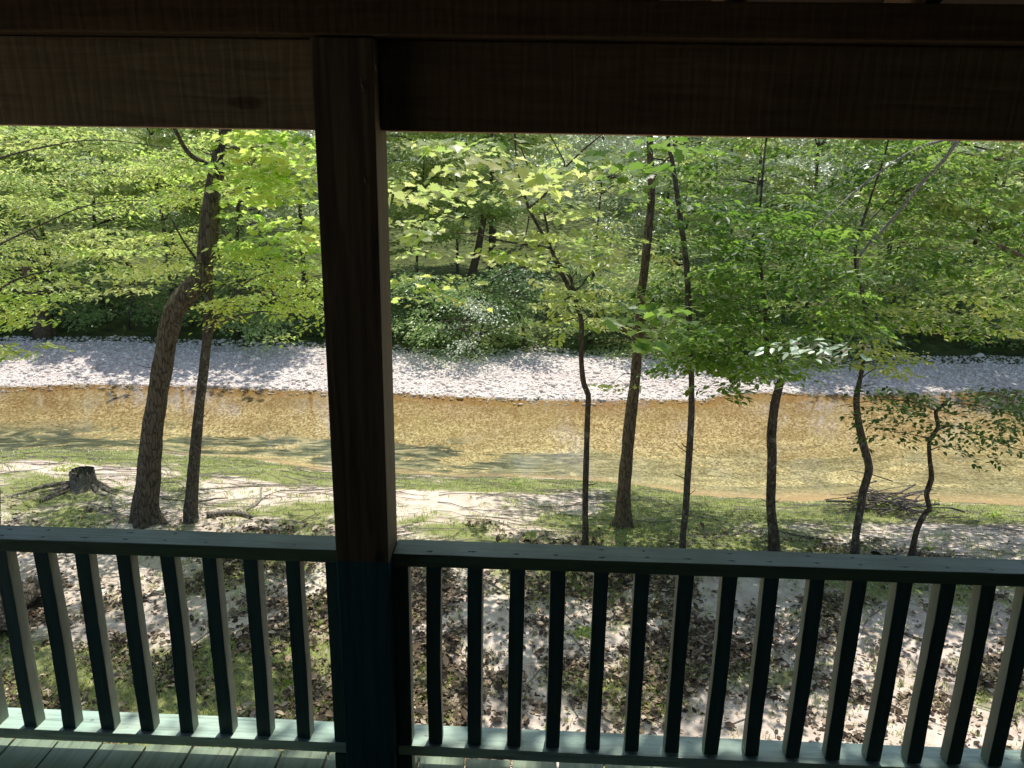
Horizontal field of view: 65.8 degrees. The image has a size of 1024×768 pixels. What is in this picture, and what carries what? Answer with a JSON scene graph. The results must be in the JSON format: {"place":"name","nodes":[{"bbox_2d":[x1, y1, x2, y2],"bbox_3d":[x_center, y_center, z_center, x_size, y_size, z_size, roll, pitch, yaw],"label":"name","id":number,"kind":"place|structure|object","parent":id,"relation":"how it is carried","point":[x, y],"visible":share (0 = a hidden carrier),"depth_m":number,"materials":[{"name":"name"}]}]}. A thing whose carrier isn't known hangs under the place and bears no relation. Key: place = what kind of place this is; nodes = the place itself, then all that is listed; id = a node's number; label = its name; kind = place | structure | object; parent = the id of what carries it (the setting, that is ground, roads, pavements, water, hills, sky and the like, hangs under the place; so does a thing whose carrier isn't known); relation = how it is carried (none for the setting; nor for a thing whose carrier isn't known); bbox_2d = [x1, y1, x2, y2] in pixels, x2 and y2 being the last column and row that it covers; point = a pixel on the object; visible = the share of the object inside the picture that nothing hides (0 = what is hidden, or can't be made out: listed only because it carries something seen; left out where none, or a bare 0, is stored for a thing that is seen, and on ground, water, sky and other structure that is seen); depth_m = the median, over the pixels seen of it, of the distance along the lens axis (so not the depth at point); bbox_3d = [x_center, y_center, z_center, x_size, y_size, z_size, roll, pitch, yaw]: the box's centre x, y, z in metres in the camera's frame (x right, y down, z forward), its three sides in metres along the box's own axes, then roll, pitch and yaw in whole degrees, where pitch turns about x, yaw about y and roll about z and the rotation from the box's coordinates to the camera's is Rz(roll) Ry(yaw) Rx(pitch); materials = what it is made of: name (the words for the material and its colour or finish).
{"place":"outdoors","nodes":[
{"label":"outdoors","id":0,"kind":"place"},
{"bbox_2d":[0,449,1023,767],"bbox_3d":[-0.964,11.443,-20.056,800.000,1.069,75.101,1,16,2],"label":"ground","id":1,"kind":"structure","parent":0,"point":[746,591],"depth_m":9.46,"materials":[{"name":"soil"}]},
{"bbox_2d":[39,488,69,502],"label":"fallen branch","id":2,"kind":"object","parent":1,"relation":"on","point":[52,496],"visible":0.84,"depth_m":11.87,"materials":[{"name":"grey wood"}]},
{"bbox_2d":[10,466,117,498],"bbox_3d":[-6.796,1.574,12.234,1.630,0.390,0.954,1,16,2],"label":"tree stump","id":3,"kind":"object","parent":1,"relation":"on","point":[81,479],"visible":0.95,"depth_m":12.24,"materials":[{"name":"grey wood"}]},
{"bbox_2d":[53,464,78,471],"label":"weed","id":4,"kind":"object","parent":1,"relation":"on","point":[69,467],"visible":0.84,"depth_m":13.38,"materials":[{"name":"green plant"}]},
{"bbox_2d":[0,126,178,629],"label":"mossy tree","id":5,"kind":"object","parent":1,"relation":"on","point":[32,592],"visible":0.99,"depth_m":9.24,"materials":[{"name":"green plant"}]},
{"bbox_2d":[109,494,115,511],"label":"fallen branch","id":6,"kind":"object","parent":1,"relation":"on","point":[113,505],"visible":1,"depth_m":11.75,"materials":[{"name":"brown wood"}]},
{"bbox_2d":[31,127,320,528],"bbox_3d":[-2.812,-2.898,9.065,3.489,10.831,11.177,-12,21,-39],"label":"leaning tree","id":7,"kind":"object","parent":1,"relation":"on","point":[145,512],"visible":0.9,"depth_m":10.31,"materials":[{"name":"green plant"}]},
{"bbox_2d":[170,129,324,523],"bbox_3d":[-2.774,-2.177,10.617,3.290,8.583,4.771,6,17,17],"label":"slender tree","id":8,"kind":"object","parent":1,"relation":"on","point":[210,325],"visible":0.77,"depth_m":10.00,"materials":[{"name":"green plant"}]},
{"bbox_2d":[245,486,280,509],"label":"fallen branch","id":9,"kind":"object","parent":1,"relation":"on","point":[256,503],"visible":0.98,"depth_m":12.20,"materials":[{"name":"brown wood"}]},
{"bbox_2d":[203,485,327,489],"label":"fallen branch","id":10,"kind":"object","parent":1,"relation":"on","point":[256,486],"visible":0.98,"depth_m":12.97,"materials":[{"name":"brown wood"}]},
{"bbox_2d":[278,676,293,688],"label":"weed","id":11,"kind":"object","parent":1,"relation":"on","point":[286,681],"visible":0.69,"depth_m":7.72,"materials":[{"name":"green plant"}]},
{"bbox_2d":[0,496,1023,767],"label":"leaf litter","id":12,"kind":"object","parent":1,"relation":"on","point":[242,634],"visible":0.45,"depth_m":8.39,"materials":[{"name":"brown plant"}]},
{"bbox_2d":[0,446,1023,767],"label":"bank grass","id":13,"kind":"structure","parent":1,"relation":"on","point":[568,522],"depth_m":11.30,"materials":[{"name":"green plant"}]},
{"bbox_2d":[0,448,1023,744],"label":"fallen twigs","id":14,"kind":"object","parent":1,"relation":"on","point":[502,494],"depth_m":12.10,"materials":[{"name":"brown wood"}]},
{"bbox_2d":[0,448,1023,738],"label":"fallen twigs","id":15,"kind":"object","parent":1,"relation":"on","point":[838,510],"depth_m":11.93,"materials":[{"name":"brown wood"}]},
{"bbox_2d":[508,478,522,485],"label":"weed","id":16,"kind":"object","parent":1,"relation":"on","point":[516,483],"visible":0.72,"depth_m":13.83,"materials":[{"name":"green plant"}]},
{"bbox_2d":[387,134,666,544],"bbox_3d":[-0.056,-1.803,8.154,3.990,9.280,7.188,1,16,2],"label":"forked sapling","id":17,"kind":"object","parent":1,"relation":"on","point":[540,182],"visible":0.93,"depth_m":8.89,"materials":[{"name":"green plant"}]},
{"bbox_2d":[524,530,536,539],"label":"weed","id":18,"kind":"object","parent":1,"relation":"on","point":[527,535],"visible":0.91,"depth_m":10.88,"materials":[{"name":"green plant"}]},
{"bbox_2d":[566,624,590,639],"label":"weed","id":19,"kind":"object","parent":1,"relation":"on","point":[582,630],"visible":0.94,"depth_m":8.66,"materials":[{"name":"green plant"}]},
{"bbox_2d":[538,136,743,529],"bbox_3d":[1.040,-2.807,9.467,3.867,10.667,11.406,5,17,15],"label":"brown tree","id":20,"kind":"object","parent":1,"relation":"on","point":[641,346],"visible":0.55,"depth_m":10.10,"materials":[{"name":"green plant"}]},
{"bbox_2d":[595,136,823,547],"bbox_3d":[2.752,-2.458,8.219,3.337,10.548,8.400,1,16,2],"label":"grey sapling","id":21,"kind":"object","parent":1,"relation":"on","point":[679,215],"visible":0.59,"depth_m":10.02,"materials":[{"name":"green plant"}]},
{"bbox_2d":[713,530,750,538],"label":"fallen branch","id":22,"kind":"object","parent":1,"relation":"on","point":[731,534],"visible":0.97,"depth_m":11.15,"materials":[{"name":"brown wood"}]},
{"bbox_2d":[655,138,909,551],"bbox_3d":[3.189,-2.477,8.667,3.572,10.527,10.298,8,17,22],"label":"crooked tree","id":23,"kind":"object","parent":1,"relation":"on","point":[778,371],"visible":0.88,"depth_m":8.69,"materials":[{"name":"green plant"}]},
{"bbox_2d":[779,530,842,540],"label":"fallen branch","id":24,"kind":"object","parent":1,"relation":"on","point":[784,532],"visible":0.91,"depth_m":11.35,"materials":[{"name":"brown wood"}]},
{"bbox_2d":[744,140,974,554],"bbox_3d":[4.623,-2.576,9.003,4.008,10.537,11.648,9,18,25],"label":"bent sapling","id":25,"kind":"object","parent":1,"relation":"on","point":[863,446],"visible":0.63,"depth_m":9.96,"materials":[{"name":"green plant"}]},
{"bbox_2d":[821,470,964,522],"bbox_3d":[6.246,1.891,13.068,2.119,0.657,1.868,-14,22,-41],"label":"brush pile","id":26,"kind":"object","parent":1,"relation":"on","point":[881,502],"visible":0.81,"depth_m":12.94,"materials":[{"name":"brown wood"}]},
{"bbox_2d":[920,540,939,551],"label":"weed","id":27,"kind":"object","parent":1,"relation":"on","point":[928,547],"visible":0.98,"depth_m":10.93,"materials":[{"name":"green plant"}]},
{"bbox_2d":[837,382,1023,555],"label":"stunted sapling","id":28,"kind":"object","parent":1,"relation":"on","point":[903,409],"visible":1,"depth_m":9.43,"materials":[{"name":"green plant"}]},
{"bbox_2d":[904,631,960,646],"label":"fallen branch","id":29,"kind":"object","parent":1,"relation":"on","point":[908,634],"visible":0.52,"depth_m":8.64,"materials":[{"name":"brown wood"}]},
{"bbox_2d":[903,511,969,522],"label":"fallen branch","id":30,"kind":"object","parent":1,"relation":"on","point":[912,519],"visible":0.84,"depth_m":12.61,"materials":[{"name":"brown wood"}]},
{"bbox_2d":[856,140,1023,346],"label":"overhanging tree","id":31,"kind":"object","parent":1,"relation":"on","point":[988,274],"visible":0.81,"depth_m":10.04,"materials":[{"name":"green plant"}]},
{"bbox_2d":[981,511,1006,518],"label":"weed","id":32,"kind":"object","parent":1,"relation":"on","point":[996,514],"visible":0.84,"depth_m":12.93,"materials":[{"name":"green plant"}]},
{"bbox_3d":[0.484,2.902,3.297,10.900,2.866,0.180,1,16,2],"label":"deck frame","id":33,"kind":"object","parent":1,"relation":"on","visible":0},
{"bbox_2d":[0,738,673,767],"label":"porch deck","id":34,"kind":"structure","parent":33,"relation":"on","point":[26,753],"depth_m":3.01,"materials":[{"name":"green paint"}]},
{"bbox_2d":[0,525,346,767],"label":"porch railing","id":35,"kind":"object","parent":34,"relation":"on","point":[107,721],"visible":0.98,"depth_m":2.83,"materials":[{"name":"green paint"}]},
{"bbox_2d":[310,37,398,767],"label":"porch post","id":36,"kind":"object","parent":34,"relation":"on","point":[351,153],"visible":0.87,"depth_m":2.46,"materials":[{"name":"brown wood"}]},
{"bbox_2d":[0,36,314,130],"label":"header beam","id":37,"kind":"structure","parent":36,"relation":"attached to","point":[177,83],"depth_m":2.30,"materials":[{"name":"brown wood"}]},
{"bbox_2d":[379,40,1023,141],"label":"header beam","id":38,"kind":"structure","parent":36,"relation":"attached to","point":[818,91],"depth_m":2.25,"materials":[{"name":"brown wood"}]},
{"bbox_2d":[0,0,1023,47],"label":"top plate","id":39,"kind":"object","parent":38,"relation":"on","point":[811,23],"visible":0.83,"depth_m":2.14,"materials":[{"name":"brown wood"}]},
{"bbox_2d":[653,0,1023,3],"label":"porch roof","id":40,"kind":"structure","parent":39,"relation":"on","point":[947,1],"depth_m":2.40,"materials":[{"name":"brown wood"}]},
{"bbox_2d":[393,539,1023,767],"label":"porch railing","id":41,"kind":"object","parent":34,"relation":"on","point":[671,746],"visible":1,"depth_m":2.76,"materials":[{"name":"green paint"}]},
{"bbox_2d":[0,385,1023,505],"bbox_3d":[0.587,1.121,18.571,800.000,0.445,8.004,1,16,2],"label":"riverbed","id":42,"kind":"structure","parent":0,"point":[818,458],"depth_m":18.68,"materials":[{"name":"brown liquid"}]},
{"bbox_2d":[0,341,1023,401],"bbox_3d":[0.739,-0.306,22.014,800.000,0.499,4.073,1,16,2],"label":"gravel bar","id":43,"kind":"object","parent":42,"relation":"on","point":[242,379],"visible":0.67,"depth_m":21.64,"materials":[{"name":"grey gravel"}]},
{"bbox_2d":[0,335,1023,405],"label":"river stones","id":44,"kind":"object","parent":43,"relation":"on","point":[566,354],"visible":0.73,"depth_m":21.89,"materials":[{"name":"grey stone"}]},
{"bbox_2d":[0,128,1023,366],"bbox_3d":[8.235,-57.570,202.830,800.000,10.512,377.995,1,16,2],"label":"bank","id":45,"kind":"structure","parent":0,"point":[936,345],"depth_m":29.34,"materials":[{"name":"green plant"}]},
{"bbox_2d":[0,274,23,337],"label":"riverside shrub","id":46,"kind":"object","parent":45,"relation":"on","point":[7,302],"visible":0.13,"depth_m":24.78,"materials":[{"name":"green plant"}]},
{"bbox_2d":[0,187,52,243],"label":"woodland tree","id":47,"kind":"object","parent":45,"relation":"on","point":[5,213],"visible":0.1,"depth_m":24.75,"materials":[{"name":"green plant"}]},
{"bbox_2d":[1,186,53,252],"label":"woodland tree","id":48,"kind":"object","parent":45,"relation":"on","point":[5,233],"depth_m":37.04,"materials":[{"name":"green plant"}]},
{"bbox_2d":[0,213,93,325],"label":"riverside shrub","id":49,"kind":"object","parent":45,"relation":"on","point":[45,254],"visible":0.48,"depth_m":24.25,"materials":[{"name":"green plant"}]},
{"bbox_2d":[0,238,108,330],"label":"riverside shrub","id":50,"kind":"object","parent":45,"relation":"on","point":[60,269],"visible":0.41,"depth_m":24.53,"materials":[{"name":"green plant"}]},
{"bbox_2d":[0,126,113,338],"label":"tree","id":51,"kind":"object","parent":45,"relation":"on","point":[39,331],"visible":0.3,"depth_m":23.79,"materials":[{"name":"green plant"}]},
{"bbox_2d":[0,126,125,306],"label":"woodland tree","id":52,"kind":"object","parent":45,"relation":"on","point":[34,171],"visible":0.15,"depth_m":23.94,"materials":[{"name":"green plant"}]},
{"bbox_2d":[0,126,190,307],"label":"woodland tree","id":53,"kind":"object","parent":45,"relation":"on","point":[153,226],"visible":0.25,"depth_m":25.98,"materials":[{"name":"green plant"}]},
{"bbox_2d":[24,128,174,276],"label":"woodland tree","id":54,"kind":"object","parent":45,"relation":"on","point":[123,133],"visible":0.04,"depth_m":30.73,"materials":[{"name":"green plant"}]},
{"bbox_2d":[55,235,191,333],"bbox_3d":[-12.153,-2.975,24.277,3.977,3.174,3.265,14,21,38],"label":"riverside shrub","id":55,"kind":"object","parent":45,"relation":"on","point":[95,315],"visible":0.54,"depth_m":24.13,"materials":[{"name":"green plant"}]},
{"bbox_2d":[62,128,270,293],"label":"woodland tree","id":56,"kind":"object","parent":45,"relation":"on","point":[161,141],"visible":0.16,"depth_m":24.42,"materials":[{"name":"green plant"}]},
{"bbox_2d":[102,209,258,325],"bbox_3d":[-10.137,-3.600,25.154,4.894,3.884,4.017,10,18,29],"label":"riverside shrub","id":57,"kind":"object","parent":45,"relation":"on","point":[186,220],"visible":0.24,"depth_m":24.88,"materials":[{"name":"green plant"}]},
{"bbox_2d":[145,212,280,344],"bbox_3d":[-8.841,-3.173,23.997,4.062,3.957,4.949,0,16,-4],"label":"riverside shrub","id":58,"kind":"object","parent":45,"relation":"on","point":[236,323],"visible":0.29,"depth_m":23.21,"materials":[{"name":"green plant"}]},
{"bbox_2d":[144,129,318,279],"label":"woodland tree","id":59,"kind":"object","parent":45,"relation":"on","point":[289,209],"visible":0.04,"depth_m":30.52,"materials":[{"name":"green plant"}]},
{"bbox_2d":[148,128,317,308],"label":"woodland tree","id":60,"kind":"object","parent":45,"relation":"on","point":[194,132],"visible":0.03,"depth_m":23.52,"materials":[{"name":"green plant"}]},
{"bbox_2d":[195,130,312,247],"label":"woodland tree","id":61,"kind":"object","parent":45,"relation":"on","point":[259,212],"visible":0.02,"depth_m":36.40,"materials":[{"name":"green plant"}]},
{"bbox_2d":[203,225,319,352],"bbox_3d":[-7.617,-2.897,23.703,4.037,3.673,4.918,4,16,10],"label":"riverside shrub","id":62,"kind":"object","parent":45,"relation":"on","point":[272,328],"visible":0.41,"depth_m":22.96,"materials":[{"name":"green plant"}]},
{"bbox_2d":[178,129,407,308],"bbox_3d":[-6.771,-6.995,24.726,6.942,10.056,7.111,2,16,3],"label":"woodland tree","id":63,"kind":"object","parent":45,"relation":"on","point":[302,229],"visible":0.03,"depth_m":24.22,"materials":[{"name":"green plant"}]},
{"bbox_2d":[279,299,324,341],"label":"riverside shrub","id":64,"kind":"object","parent":45,"relation":"on","point":[310,319],"visible":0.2,"depth_m":24.22,"materials":[{"name":"green plant"}]},
{"bbox_2d":[289,132,461,230],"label":"woodland tree","id":65,"kind":"object","parent":45,"relation":"on","point":[311,206],"visible":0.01,"depth_m":30.91,"materials":[{"name":"green plant"}]},
{"bbox_2d":[390,275,424,334],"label":"riverside shrub","id":66,"kind":"object","parent":45,"relation":"on","point":[392,290],"visible":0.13,"depth_m":24.27,"materials":[{"name":"green plant"}]},
{"bbox_2d":[386,132,480,298],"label":"woodland tree","id":67,"kind":"object","parent":45,"relation":"on","point":[400,167],"visible":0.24,"depth_m":26.11,"materials":[{"name":"green plant"}]},
{"bbox_2d":[391,286,480,352],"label":"riverside shrub","id":68,"kind":"object","parent":45,"relation":"on","point":[394,313],"visible":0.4,"depth_m":23.39,"materials":[{"name":"green plant"}]},
{"bbox_2d":[390,261,487,358],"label":"spreading shrub","id":69,"kind":"object","parent":45,"relation":"on","point":[433,313],"visible":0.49,"depth_m":23.36,"materials":[{"name":"green plant"}]},
{"bbox_2d":[394,153,502,297],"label":"tree","id":70,"kind":"object","parent":45,"relation":"on","point":[473,267],"visible":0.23,"depth_m":27.28,"materials":[{"name":"green plant"}]},
{"bbox_2d":[387,132,521,282],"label":"woodland tree","id":71,"kind":"object","parent":45,"relation":"on","point":[491,224],"visible":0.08,"depth_m":30.21,"materials":[{"name":"green plant"}]},
{"bbox_2d":[388,132,529,294],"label":"woodland tree","id":72,"kind":"object","parent":45,"relation":"on","point":[500,214],"visible":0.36,"depth_m":26.40,"materials":[{"name":"green plant"}]},
{"bbox_2d":[422,296,518,363],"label":"pale shrub","id":73,"kind":"object","parent":45,"relation":"on","point":[477,309],"visible":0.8,"depth_m":22.18,"materials":[{"name":"grey plant"}]},
{"bbox_2d":[403,276,550,370],"bbox_3d":[-1.062,-1.960,23.525,4.654,2.401,4.106,-3,16,-13],"label":"riverside shrub","id":74,"kind":"object","parent":45,"relation":"on","point":[471,298],"visible":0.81,"depth_m":22.95,"materials":[{"name":"green plant"}]},
{"bbox_2d":[0,127,1023,245],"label":"distant woodland","id":75,"kind":"object","parent":45,"relation":"on","point":[825,167],"visible":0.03,"depth_m":47.11,"materials":[{"name":"green plant"}]},
{"bbox_2d":[442,133,589,262],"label":"woodland tree","id":76,"kind":"object","parent":45,"relation":"on","point":[535,139],"visible":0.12,"depth_m":34.08,"materials":[{"name":"green plant"}]},
{"bbox_2d":[465,257,612,344],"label":"riverside shrub","id":77,"kind":"object","parent":45,"relation":"on","point":[521,276],"visible":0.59,"depth_m":22.91,"materials":[{"name":"green plant"}]},
{"bbox_2d":[546,275,647,347],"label":"riverside shrub","id":78,"kind":"object","parent":45,"relation":"on","point":[601,286],"visible":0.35,"depth_m":23.52,"materials":[{"name":"green plant"}]},
{"bbox_2d":[538,134,673,305],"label":"woodland tree","id":79,"kind":"object","parent":45,"relation":"on","point":[617,175],"visible":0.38,"depth_m":25.46,"materials":[{"name":"green plant"}]},
{"bbox_2d":[559,289,685,363],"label":"riverside shrub","id":80,"kind":"object","parent":45,"relation":"on","point":[616,351],"visible":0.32,"depth_m":23.14,"materials":[{"name":"green plant"}]},
{"bbox_2d":[594,230,754,355],"bbox_3d":[5.020,-2.596,23.105,4.788,3.732,3.930,-12,20,-38],"label":"riverside shrub","id":81,"kind":"object","parent":45,"relation":"on","point":[658,277],"visible":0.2,"depth_m":22.51,"materials":[{"name":"green plant"}]},
{"bbox_2d":[583,136,769,292],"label":"woodland tree","id":82,"kind":"object","parent":45,"relation":"on","point":[622,214],"visible":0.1,"depth_m":28.40,"materials":[{"name":"green plant"}]},
{"bbox_2d":[622,160,749,302],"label":"woodland tree","id":83,"kind":"object","parent":45,"relation":"on","point":[637,248],"visible":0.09,"depth_m":26.37,"materials":[{"name":"green plant"}]},
{"bbox_2d":[670,136,813,221],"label":"woodland tree","id":84,"kind":"object","parent":45,"relation":"on","point":[785,162],"visible":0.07,"depth_m":37.67,"materials":[{"name":"green plant"}]},
{"bbox_2d":[682,270,806,343],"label":"riverside shrub","id":85,"kind":"object","parent":45,"relation":"on","point":[782,318],"visible":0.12,"depth_m":22.97,"materials":[{"name":"green plant"}]},
{"bbox_2d":[655,138,833,267],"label":"woodland tree","id":86,"kind":"object","parent":45,"relation":"on","point":[753,177],"visible":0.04,"depth_m":31.21,"materials":[{"name":"green plant"}]},
{"bbox_2d":[662,137,835,309],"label":"woodland tree","id":87,"kind":"object","parent":45,"relation":"on","point":[760,145],"visible":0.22,"depth_m":24.41,"materials":[{"name":"green plant"}]},
{"bbox_2d":[725,232,871,356],"bbox_3d":[8.320,-2.589,23.231,4.952,3.751,4.065,-6,17,-22],"label":"riverside shrub","id":88,"kind":"object","parent":45,"relation":"on","point":[807,341],"visible":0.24,"depth_m":22.73,"materials":[{"name":"green plant"}]},
{"bbox_2d":[697,137,909,313],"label":"woodland tree","id":89,"kind":"object","parent":45,"relation":"on","point":[767,189],"visible":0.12,"depth_m":24.89,"materials":[{"name":"green plant"}]},
{"bbox_2d":[769,242,900,342],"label":"riverside shrub","id":90,"kind":"object","parent":45,"relation":"on","point":[861,270],"visible":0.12,"depth_m":23.75,"materials":[{"name":"green plant"}]},
{"bbox_2d":[805,269,984,361],"bbox_3d":[11.308,-2.069,23.666,5.220,3.040,4.605,-11,20,-35],"label":"riverside shrub","id":91,"kind":"object","parent":45,"relation":"on","point":[880,341],"visible":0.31,"depth_m":23.13,"materials":[{"name":"green plant"}]},
{"bbox_2d":[803,138,986,274],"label":"woodland tree","id":92,"kind":"object","parent":45,"relation":"on","point":[876,210],"visible":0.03,"depth_m":32.23,"materials":[{"name":"green plant"}]},
{"bbox_2d":[827,139,1021,318],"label":"woodland tree","id":93,"kind":"object","parent":45,"relation":"on","point":[947,209],"visible":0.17,"depth_m":23.17,"materials":[{"name":"green plant"}]},
{"bbox_2d":[881,277,984,343],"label":"riverside shrub","id":94,"kind":"object","parent":45,"relation":"on","point":[921,332],"visible":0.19,"depth_m":23.97,"materials":[{"name":"green plant"}]},
{"bbox_2d":[859,140,1023,333],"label":"woodland tree","id":95,"kind":"object","parent":45,"relation":"on","point":[1003,203],"visible":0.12,"depth_m":24.16,"materials":[{"name":"green plant"}]},
{"bbox_2d":[918,141,1023,265],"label":"woodland tree","id":96,"kind":"object","parent":45,"relation":"on","point":[991,223],"visible":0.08,"depth_m":24.56,"materials":[{"name":"green plant"}]},
{"bbox_2d":[927,141,1020,263],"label":"woodland tree","id":97,"kind":"object","parent":45,"relation":"on","point":[1002,182],"visible":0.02,"depth_m":37.01,"materials":[{"name":"green plant"}]},
{"bbox_2d":[952,239,1023,349],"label":"riverside shrub","id":98,"kind":"object","parent":45,"relation":"on","point":[977,310],"visible":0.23,"depth_m":23.53,"materials":[{"name":"green plant"}]},
{"bbox_2d":[957,290,1023,349],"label":"riverside shrub","id":99,"kind":"object","parent":45,"relation":"on","point":[993,337],"visible":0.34,"depth_m":24.16,"materials":[{"name":"green plant"}]},
{"bbox_2d":[998,171,1023,197],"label":"woodland tree","id":100,"kind":"object","parent":45,"relation":"on","point":[1020,183],"visible":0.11,"depth_m":30.27,"materials":[{"name":"green plant"}]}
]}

